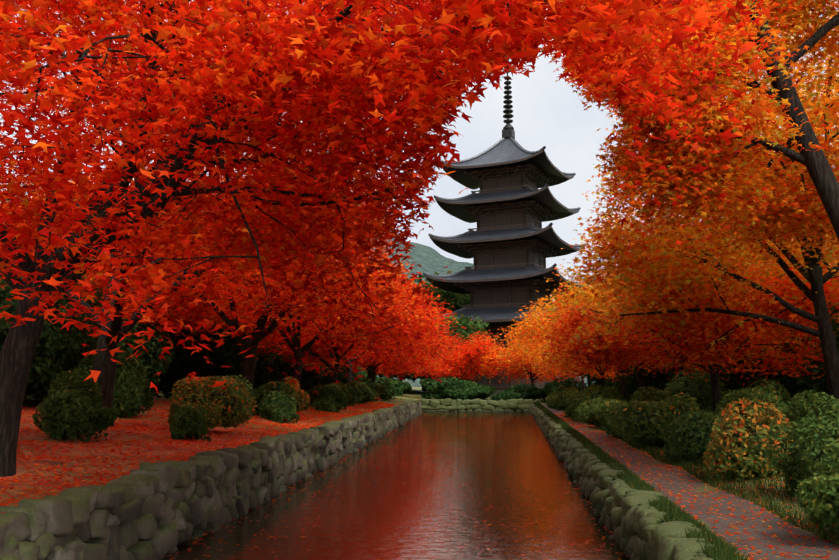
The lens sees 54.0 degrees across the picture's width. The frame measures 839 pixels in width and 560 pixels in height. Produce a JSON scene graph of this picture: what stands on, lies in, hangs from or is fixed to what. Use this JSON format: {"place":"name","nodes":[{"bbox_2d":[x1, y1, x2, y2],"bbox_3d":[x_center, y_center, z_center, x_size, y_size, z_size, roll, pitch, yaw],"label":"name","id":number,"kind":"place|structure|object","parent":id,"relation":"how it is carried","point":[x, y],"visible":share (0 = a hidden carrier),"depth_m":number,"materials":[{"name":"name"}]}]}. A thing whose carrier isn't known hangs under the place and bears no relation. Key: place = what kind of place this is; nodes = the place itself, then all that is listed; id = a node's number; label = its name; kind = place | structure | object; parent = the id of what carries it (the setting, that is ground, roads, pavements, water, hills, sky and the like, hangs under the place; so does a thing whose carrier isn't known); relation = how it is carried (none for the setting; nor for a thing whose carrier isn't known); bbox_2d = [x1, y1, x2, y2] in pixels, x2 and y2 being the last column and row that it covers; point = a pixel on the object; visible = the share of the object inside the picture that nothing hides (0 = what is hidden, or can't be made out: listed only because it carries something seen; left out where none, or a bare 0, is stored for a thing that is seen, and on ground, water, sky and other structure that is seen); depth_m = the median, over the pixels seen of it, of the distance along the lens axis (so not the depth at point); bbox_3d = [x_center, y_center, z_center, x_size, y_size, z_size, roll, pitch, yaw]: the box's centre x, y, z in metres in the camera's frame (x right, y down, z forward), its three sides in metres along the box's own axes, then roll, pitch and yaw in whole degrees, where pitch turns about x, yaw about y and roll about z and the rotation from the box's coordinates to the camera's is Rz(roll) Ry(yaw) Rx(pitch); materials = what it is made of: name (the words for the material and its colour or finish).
{"place":"outdoors","nodes":[
{"label":"outdoors","id":0,"kind":"place"},
{"bbox_2d":[161,411,630,559],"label":"canal water","id":1,"kind":"structure","parent":0,"point":[464,495],"depth_m":19.39,"materials":[{"name":"brown liquid"}]},
{"bbox_2d":[170,414,622,559],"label":"floating leaves","id":2,"kind":"object","parent":1,"relation":"on","point":[427,488],"visible":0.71,"depth_m":20.56,"materials":[{"name":"red plant"}]},
{"bbox_2d":[199,235,593,386],"bbox_3d":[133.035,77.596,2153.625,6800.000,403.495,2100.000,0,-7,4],"label":"distant hills","id":3,"kind":"structure","parent":0,"point":[429,260],"depth_m":1669.72,"materials":[{"name":"green plant"}]},
{"bbox_2d":[0,387,838,557],"bbox_3d":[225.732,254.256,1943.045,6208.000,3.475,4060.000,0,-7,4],"label":"ground","id":4,"kind":"structure","parent":0,"point":[415,393],"depth_m":18.04,"materials":[{"name":"red plant"}]},
{"bbox_2d":[0,181,70,209],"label":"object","id":5,"kind":"object","parent":4,"relation":"on","point":[16,195],"depth_m":61.07,"materials":[{"name":"green plant"}]},
{"bbox_2d":[0,272,104,407],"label":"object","id":6,"kind":"object","parent":4,"relation":"on","point":[47,366],"visible":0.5,"depth_m":27.81,"materials":[{"name":"green plant"}]},
{"bbox_2d":[32,368,116,441],"bbox_3d":[-8.162,3.203,19.375,1.604,2.308,2.106,0,-7,4],"label":"shrub","id":7,"kind":"object","parent":4,"relation":"on","point":[71,409],"visible":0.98,"depth_m":19.11,"materials":[{"name":"green plant"}]},
{"bbox_2d":[0,269,173,405],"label":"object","id":8,"kind":"object","parent":4,"relation":"on","point":[155,343],"visible":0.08,"depth_m":35.81,"materials":[{"name":"green plant"}]},
{"bbox_2d":[50,346,155,417],"bbox_3d":[-10.751,3.749,28.238,3.219,3.139,3.129,0,-7,4],"label":"shrub","id":9,"kind":"object","parent":4,"relation":"on","point":[132,396],"visible":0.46,"depth_m":27.68,"materials":[{"name":"green plant"}]},
{"bbox_2d":[15,176,269,344],"bbox_3d":[-15.997,0.240,41.642,18.256,12.116,16.273,0,-7,4],"label":"maple tree","id":10,"kind":"object","parent":4,"relation":"on","point":[198,309],"visible":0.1,"depth_m":38.60,"materials":[{"name":"red plant"}]},
{"bbox_2d":[132,295,241,398],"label":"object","id":11,"kind":"object","parent":4,"relation":"on","point":[183,364],"visible":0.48,"depth_m":45.08,"materials":[{"name":"green plant"}]},
{"bbox_2d":[169,403,211,441],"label":"shrub","id":12,"kind":"object","parent":4,"relation":"on","point":[189,424],"visible":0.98,"depth_m":21.68,"materials":[{"name":"green plant"}]},
{"bbox_2d":[147,288,250,396],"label":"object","id":13,"kind":"object","parent":4,"relation":"on","point":[240,368],"visible":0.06,"depth_m":50.32,"materials":[{"name":"green plant"}]},
{"bbox_2d":[0,0,408,426],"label":"maple tree","id":14,"kind":"object","parent":4,"relation":"on","point":[105,364],"visible":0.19,"depth_m":22.62,"materials":[{"name":"red plant"}]},
{"bbox_2d":[0,401,421,559],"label":"stone wall","id":15,"kind":"structure","parent":4,"relation":"on","point":[152,511],"depth_m":14.47,"materials":[{"name":"grey stone"}]},
{"bbox_2d":[167,375,256,431],"bbox_3d":[-6.316,3.959,24.722,2.777,2.197,2.001,0,-7,4],"label":"shrub","id":16,"kind":"object","parent":4,"relation":"on","point":[220,409],"visible":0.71,"depth_m":24.46,"materials":[{"name":"green plant"}]},
{"bbox_2d":[221,374,252,416],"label":"shrub","id":17,"kind":"object","parent":4,"relation":"on","point":[243,380],"visible":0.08,"depth_m":30.37,"materials":[{"name":"green plant"}]},
{"bbox_2d":[148,280,351,361],"bbox_3d":[-13.232,3.249,62.075,22.348,11.425,16.602,0,-7,4],"label":"maple tree","id":18,"kind":"object","parent":4,"relation":"on","point":[290,339],"depth_m":61.10,"materials":[{"name":"red plant"}]},
{"bbox_2d":[239,335,283,388],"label":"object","id":19,"kind":"object","parent":4,"relation":"on","point":[264,374],"visible":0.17,"depth_m":58.21,"materials":[{"name":"green plant"}]},
{"bbox_2d":[94,155,432,415],"bbox_3d":[-6.799,-0.160,35.942,16.095,12.605,18.816,4,-9,-31],"label":"maple tree","id":20,"kind":"object","parent":4,"relation":"on","point":[248,371],"visible":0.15,"depth_m":34.97,"materials":[{"name":"red plant"}]},
{"bbox_2d":[252,381,295,414],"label":"shrub","id":21,"kind":"object","parent":4,"relation":"on","point":[261,392],"visible":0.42,"depth_m":35.05,"materials":[{"name":"green plant"}]},
{"bbox_2d":[254,348,303,386],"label":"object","id":22,"kind":"object","parent":4,"relation":"on","point":[279,376],"visible":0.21,"depth_m":67.52,"materials":[{"name":"green plant"}]},
{"bbox_2d":[259,391,299,422],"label":"shrub","id":23,"kind":"object","parent":4,"relation":"on","point":[281,409],"visible":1,"depth_m":32.50,"materials":[{"name":"green plant"}]},
{"bbox_2d":[278,376,310,410],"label":"shrub","id":24,"kind":"object","parent":4,"relation":"on","point":[302,397],"visible":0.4,"depth_m":41.89,"materials":[{"name":"orange plant"}]},
{"bbox_2d":[290,352,325,392],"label":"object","id":25,"kind":"object","parent":4,"relation":"on","point":[309,380],"visible":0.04,"depth_m":76.02,"materials":[{"name":"green plant"}]},
{"bbox_2d":[311,396,343,412],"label":"shrub","id":26,"kind":"object","parent":4,"relation":"on","point":[326,404],"visible":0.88,"depth_m":44.92,"materials":[{"name":"green plant"}]},
{"bbox_2d":[307,384,348,409],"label":"shrub","id":27,"kind":"object","parent":4,"relation":"on","point":[323,390],"visible":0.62,"depth_m":47.98,"materials":[{"name":"green plant"}]},
{"bbox_2d":[303,362,356,384],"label":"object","id":28,"kind":"object","parent":4,"relation":"on","point":[324,379],"visible":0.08,"depth_m":81.26,"materials":[{"name":"green plant"}]},
{"bbox_2d":[208,176,471,383],"bbox_3d":[-6.345,1.122,48.659,18.708,13.217,18.683,0,-7,4],"label":"maple tree","id":29,"kind":"object","parent":4,"relation":"on","point":[296,341],"visible":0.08,"depth_m":45.56,"materials":[{"name":"red plant"}]},
{"bbox_2d":[328,382,363,405],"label":"shrub","id":30,"kind":"object","parent":4,"relation":"on","point":[350,391],"visible":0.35,"depth_m":55.38,"materials":[{"name":"green plant"}]},
{"bbox_2d":[239,250,458,383],"bbox_3d":[-6.150,2.445,58.766,18.114,13.347,16.716,0,-7,4],"label":"maple tree","id":31,"kind":"object","parent":4,"relation":"on","point":[338,356],"visible":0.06,"depth_m":56.02,"materials":[{"name":"red plant"}]},
{"bbox_2d":[342,364,360,380],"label":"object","id":32,"kind":"object","parent":4,"relation":"on","point":[353,371],"depth_m":99.75,"materials":[{"name":"green plant"}]},
{"bbox_2d":[346,381,378,403],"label":"shrub","id":33,"kind":"object","parent":4,"relation":"on","point":[368,396],"visible":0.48,"depth_m":61.88,"materials":[{"name":"green plant"}]},
{"bbox_2d":[346,377,379,401],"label":"shrub","id":34,"kind":"object","parent":4,"relation":"on","point":[364,380],"visible":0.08,"depth_m":69.61,"materials":[{"name":"green plant"}]},
{"bbox_2d":[257,291,480,382],"bbox_3d":[-5.417,4.956,67.734,20.806,10.561,16.224,0,-7,4],"label":"maple tree","id":35,"kind":"object","parent":4,"relation":"on","point":[349,370],"visible":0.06,"depth_m":64.02,"materials":[{"name":"red plant"}]},
{"bbox_2d":[356,367,381,383],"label":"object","id":36,"kind":"object","parent":4,"relation":"on","point":[364,374],"visible":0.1,"depth_m":101.71,"materials":[{"name":"green plant"}]},
{"bbox_2d":[372,382,389,400],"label":"shrub","id":37,"kind":"object","parent":4,"relation":"on","point":[382,391],"visible":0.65,"depth_m":75.55,"materials":[{"name":"green plant"}]},
{"bbox_2d":[301,297,463,384],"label":"maple tree","id":38,"kind":"object","parent":4,"relation":"on","point":[370,369],"visible":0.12,"depth_m":76.26,"materials":[{"name":"red plant"}]},
{"bbox_2d":[324,310,449,381],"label":"maple tree","id":39,"kind":"object","parent":4,"relation":"on","point":[375,370],"visible":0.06,"depth_m":85.51,"materials":[{"name":"red plant"}]},
{"bbox_2d":[382,380,394,399],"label":"shrub","id":40,"kind":"object","parent":4,"relation":"on","point":[387,384],"visible":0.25,"depth_m":82.98,"materials":[{"name":"green plant"}]},
{"bbox_2d":[349,262,435,312],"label":"green tree","id":41,"kind":"object","parent":4,"relation":"on","point":[420,280],"depth_m":162.38,"materials":[{"name":"green plant"}]},
{"bbox_2d":[378,377,411,396],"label":"bush","id":42,"kind":"object","parent":4,"relation":"on","point":[400,387],"visible":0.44,"depth_m":102.58,"materials":[{"name":"green plant"}]},
{"bbox_2d":[0,0,795,476],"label":"maple tree","id":43,"kind":"object","parent":4,"relation":"on","point":[344,84],"visible":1,"depth_m":9.01,"materials":[{"name":"red plant"}]},
{"bbox_2d":[375,366,421,379],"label":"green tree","id":44,"kind":"object","parent":4,"relation":"on","point":[399,376],"depth_m":124.44,"materials":[{"name":"green plant"}]},
{"bbox_2d":[363,339,455,378],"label":"maple tree","id":45,"kind":"object","parent":4,"relation":"on","point":[391,373],"visible":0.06,"depth_m":104.92,"materials":[{"name":"red plant"}]},
{"bbox_2d":[0,400,837,559],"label":"fallen leaves","id":46,"kind":"object","parent":4,"relation":"on","point":[340,416],"visible":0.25,"depth_m":18.26,"materials":[{"name":"red plant"}]},
{"bbox_2d":[378,271,469,382],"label":"green tree","id":47,"kind":"object","parent":4,"relation":"on","point":[457,301],"visible":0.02,"depth_m":166.13,"materials":[{"name":"green plant"}]},
{"bbox_2d":[419,376,462,398],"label":"bush","id":48,"kind":"object","parent":4,"relation":"on","point":[432,387],"visible":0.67,"depth_m":102.33,"materials":[{"name":"green plant"}]},
{"bbox_2d":[405,313,491,379],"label":"green tree","id":49,"kind":"object","parent":4,"relation":"on","point":[470,325],"visible":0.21,"depth_m":129.01,"materials":[{"name":"green plant"}]},
{"bbox_2d":[406,344,493,381],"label":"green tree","id":50,"kind":"object","parent":4,"relation":"on","point":[436,375],"depth_m":142.35,"materials":[{"name":"green plant"}]},
{"bbox_2d":[420,330,509,382],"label":"maple tree","id":51,"kind":"object","parent":4,"relation":"on","point":[469,357],"visible":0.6,"depth_m":114.15,"materials":[{"name":"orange plant"}]},
{"bbox_2d":[435,380,495,399],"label":"bush","id":52,"kind":"object","parent":4,"relation":"on","point":[468,389],"visible":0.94,"depth_m":101.39,"materials":[{"name":"green plant"}]},
{"bbox_2d":[404,398,539,411],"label":"stone wall","id":53,"kind":"structure","parent":4,"relation":"on","point":[502,405],"depth_m":95.14,"materials":[{"name":"grey stone"}]},
{"bbox_2d":[423,56,588,396],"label":"pagoda","id":54,"kind":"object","parent":4,"relation":"on","point":[509,245],"visible":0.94,"depth_m":146.41,"materials":[{"name":"wood"}]},
{"bbox_2d":[490,384,542,399],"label":"bush","id":55,"kind":"object","parent":4,"relation":"on","point":[519,391],"visible":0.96,"depth_m":99.70,"materials":[{"name":"green plant"}]},
{"bbox_2d":[480,342,585,386],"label":"maple tree","id":56,"kind":"object","parent":4,"relation":"on","point":[514,366],"visible":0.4,"depth_m":108.99,"materials":[{"name":"orange plant"}]},
{"bbox_2d":[548,391,561,398],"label":"shrub","id":57,"kind":"object","parent":4,"relation":"on","point":[554,393],"visible":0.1,"depth_m":83.05,"materials":[{"name":"green plant"}]},
{"bbox_2d":[548,385,564,400],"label":"shrub","id":58,"kind":"object","parent":4,"relation":"on","point":[558,389],"visible":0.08,"depth_m":90.63,"materials":[{"name":"green plant"}]},
{"bbox_2d":[530,376,587,402],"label":"bush","id":59,"kind":"object","parent":4,"relation":"on","point":[547,388],"visible":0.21,"depth_m":100.06,"materials":[{"name":"green plant"}]},
{"bbox_2d":[544,386,578,408],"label":"shrub","id":60,"kind":"object","parent":4,"relation":"on","point":[547,402],"visible":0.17,"depth_m":75.10,"materials":[{"name":"green plant"}]},
{"bbox_2d":[495,322,632,387],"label":"maple tree","id":61,"kind":"object","parent":4,"relation":"on","point":[588,375],"visible":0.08,"depth_m":85.08,"materials":[{"name":"orange plant"}]},
{"bbox_2d":[550,390,582,410],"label":"shrub","id":62,"kind":"object","parent":4,"relation":"on","point":[558,403],"visible":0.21,"depth_m":67.51,"materials":[{"name":"green plant"}]},
{"bbox_2d":[562,389,581,405],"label":"shrub","id":63,"kind":"object","parent":4,"relation":"on","point":[569,397],"visible":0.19,"depth_m":59.91,"materials":[{"name":"green plant"}]},
{"bbox_2d":[526,310,618,390],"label":"maple tree","id":64,"kind":"object","parent":4,"relation":"on","point":[582,382],"depth_m":95.81,"materials":[{"name":"orange plant"}]},
{"bbox_2d":[550,279,596,379],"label":"green tree","id":65,"kind":"object","parent":4,"relation":"on","point":[566,302],"depth_m":166.88,"materials":[{"name":"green plant"}]},
{"bbox_2d":[523,317,630,387],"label":"maple tree","id":66,"kind":"object","parent":4,"relation":"on","point":[598,371],"visible":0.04,"depth_m":75.16,"materials":[{"name":"orange plant"}]},
{"bbox_2d":[564,383,603,417],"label":"shrub","id":67,"kind":"object","parent":4,"relation":"on","point":[569,409],"visible":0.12,"depth_m":52.09,"materials":[{"name":"green plant"}]},
{"bbox_2d":[488,293,695,400],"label":"maple tree","id":68,"kind":"object","parent":4,"relation":"on","point":[622,386],"visible":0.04,"depth_m":65.58,"materials":[{"name":"orange plant"}]},
{"bbox_2d":[587,372,600,386],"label":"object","id":69,"kind":"object","parent":4,"relation":"on","point":[597,381],"visible":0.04,"depth_m":115.89,"materials":[{"name":"green plant"}]},
{"bbox_2d":[571,385,629,423],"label":"shrub","id":70,"kind":"object","parent":4,"relation":"on","point":[606,393],"visible":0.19,"depth_m":45.45,"materials":[{"name":"green plant"}]},
{"bbox_2d":[577,397,627,425],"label":"shrub","id":71,"kind":"object","parent":4,"relation":"on","point":[591,414],"visible":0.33,"depth_m":38.98,"materials":[{"name":"green plant"}]},
{"bbox_2d":[605,361,616,388],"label":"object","id":72,"kind":"object","parent":4,"relation":"on","point":[608,382],"visible":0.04,"depth_m":99.70,"materials":[{"name":"green plant"}]},
{"bbox_2d":[530,404,716,559],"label":"stone wall","id":73,"kind":"structure","parent":4,"relation":"on","point":[630,522],"depth_m":14.78,"materials":[{"name":"grey stone"}]},
{"bbox_2d":[613,375,637,399],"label":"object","id":74,"kind":"object","parent":4,"relation":"on","point":[616,386],"visible":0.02,"depth_m":90.85,"materials":[{"name":"green plant"}]},
{"bbox_2d":[499,265,760,393],"bbox_3d":[13.252,3.082,50.462,16.416,10.983,14.957,0,-7,4],"label":"maple tree","id":75,"kind":"object","parent":4,"relation":"on","point":[641,380],"visible":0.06,"depth_m":53.20,"materials":[{"name":"orange plant"}]},
{"bbox_2d":[598,386,683,437],"bbox_3d":[8.804,5.546,32.500,3.670,2.727,3.501,0,-7,4],"label":"shrub","id":76,"kind":"object","parent":4,"relation":"on","point":[646,395],"visible":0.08,"depth_m":31.97,"materials":[{"name":"green plant"}]},
{"bbox_2d":[614,360,669,394],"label":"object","id":77,"kind":"object","parent":4,"relation":"on","point":[653,380],"visible":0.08,"depth_m":64.03,"materials":[{"name":"green plant"}]},
{"bbox_2d":[603,392,699,449],"bbox_3d":[7.634,4.691,26.774,3.561,2.063,3.742,0,-7,4],"label":"shrub","id":78,"kind":"object","parent":4,"relation":"on","point":[651,424],"visible":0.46,"depth_m":25.71,"materials":[{"name":"green plant"}]},
{"bbox_2d":[529,209,838,387],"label":"maple tree","id":79,"kind":"object","parent":4,"relation":"on","point":[610,299],"visible":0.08,"depth_m":41.88,"materials":[{"name":"orange plant"}]},
{"bbox_2d":[533,402,838,559],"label":"fringe grass","id":80,"kind":"structure","parent":4,"relation":"on","point":[723,550],"depth_m":14.81,"materials":[{"name":"green plant"}]},
{"bbox_2d":[540,258,838,411],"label":"maple tree","id":81,"kind":"object","parent":4,"relation":"on","point":[618,350],"visible":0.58,"depth_m":29.28,"materials":[{"name":"orange plant"}]},
{"bbox_2d":[660,355,726,396],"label":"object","id":82,"kind":"object","parent":4,"relation":"on","point":[665,382],"visible":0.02,"depth_m":58.68,"materials":[{"name":"green plant"}]},
{"bbox_2d":[549,0,838,269],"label":"maple tree","id":83,"kind":"object","parent":4,"relation":"on","point":[788,205],"visible":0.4,"depth_m":14.79,"materials":[{"name":"orange plant"}]},
{"bbox_2d":[550,0,838,398],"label":"maple tree","id":84,"kind":"object","parent":4,"relation":"on","point":[651,254],"visible":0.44,"depth_m":23.95,"materials":[{"name":"orange plant"}]},
{"bbox_2d":[657,367,734,412],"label":"shrub","id":85,"kind":"object","parent":4,"relation":"on","point":[701,391],"visible":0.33,"depth_m":34.47,"materials":[{"name":"green plant"}]},
{"bbox_2d":[662,409,732,465],"bbox_3d":[7.431,4.234,21.410,2.182,1.756,3.051,-4,-8,28],"label":"shrub","id":86,"kind":"object","parent":4,"relation":"on","point":[687,437],"visible":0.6,"depth_m":20.68,"materials":[{"name":"green plant"}]},
{"bbox_2d":[686,349,798,396],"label":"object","id":87,"kind":"object","parent":4,"relation":"on","point":[734,381],"visible":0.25,"depth_m":50.64,"materials":[{"name":"green plant"}]},
{"bbox_2d":[656,237,838,399],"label":"maple tree","id":88,"kind":"object","parent":4,"relation":"on","point":[775,289],"depth_m":47.10,"materials":[{"name":"orange plant"}]},
{"bbox_2d":[702,397,793,483],"bbox_3d":[7.143,3.543,17.526,2.494,2.090,1.599,5,-9,-35],"label":"shrub","id":89,"kind":"object","parent":4,"relation":"on","point":[736,450],"visible":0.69,"depth_m":17.01,"materials":[{"name":"orange plant"}]},
{"bbox_2d":[714,379,795,428],"bbox_3d":[10.234,4.436,24.752,2.890,2.938,3.807,0,-7,4],"label":"shrub","id":90,"kind":"object","parent":4,"relation":"on","point":[774,396],"visible":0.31,"depth_m":24.14,"materials":[{"name":"green plant"}]},
{"bbox_2d":[686,120,838,348],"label":"maple tree","id":91,"kind":"object","parent":4,"relation":"on","point":[826,265],"visible":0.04,"depth_m":35.31,"materials":[{"name":"orange plant"}]},
{"bbox_2d":[751,415,838,499],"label":"shrub","id":92,"kind":"object","parent":4,"relation":"on","point":[801,459],"visible":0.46,"depth_m":14.15,"materials":[{"name":"green plant"}]},
{"bbox_2d":[753,304,838,409],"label":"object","id":93,"kind":"object","parent":4,"relation":"on","point":[790,384],"visible":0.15,"depth_m":45.92,"materials":[{"name":"green plant"}]},
{"bbox_2d":[786,390,838,447],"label":"shrub","id":94,"kind":"object","parent":4,"relation":"on","point":[815,404],"visible":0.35,"depth_m":19.04,"materials":[{"name":"green plant"}]},
{"bbox_2d":[792,336,838,396],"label":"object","id":95,"kind":"object","parent":4,"relation":"on","point":[817,387],"visible":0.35,"depth_m":34.95,"materials":[{"name":"green plant"}]},
{"bbox_2d":[793,437,838,543],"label":"shrub","id":96,"kind":"object","parent":4,"relation":"on","point":[824,485],"visible":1,"depth_m":10.27,"materials":[{"name":"green plant"}]},
{"bbox_2d":[818,302,838,373],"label":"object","id":97,"kind":"object","parent":4,"relation":"on","point":[833,322],"visible":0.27,"depth_m":29.44,"materials":[{"name":"green plant"}]},
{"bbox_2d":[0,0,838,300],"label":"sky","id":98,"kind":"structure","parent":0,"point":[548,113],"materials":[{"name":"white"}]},
{"bbox_2d":[543,405,838,559],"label":"foot path","id":99,"kind":"structure","parent":0,"point":[783,533],"depth_m":12.42,"materials":[{"name":"stone"}]}
]}

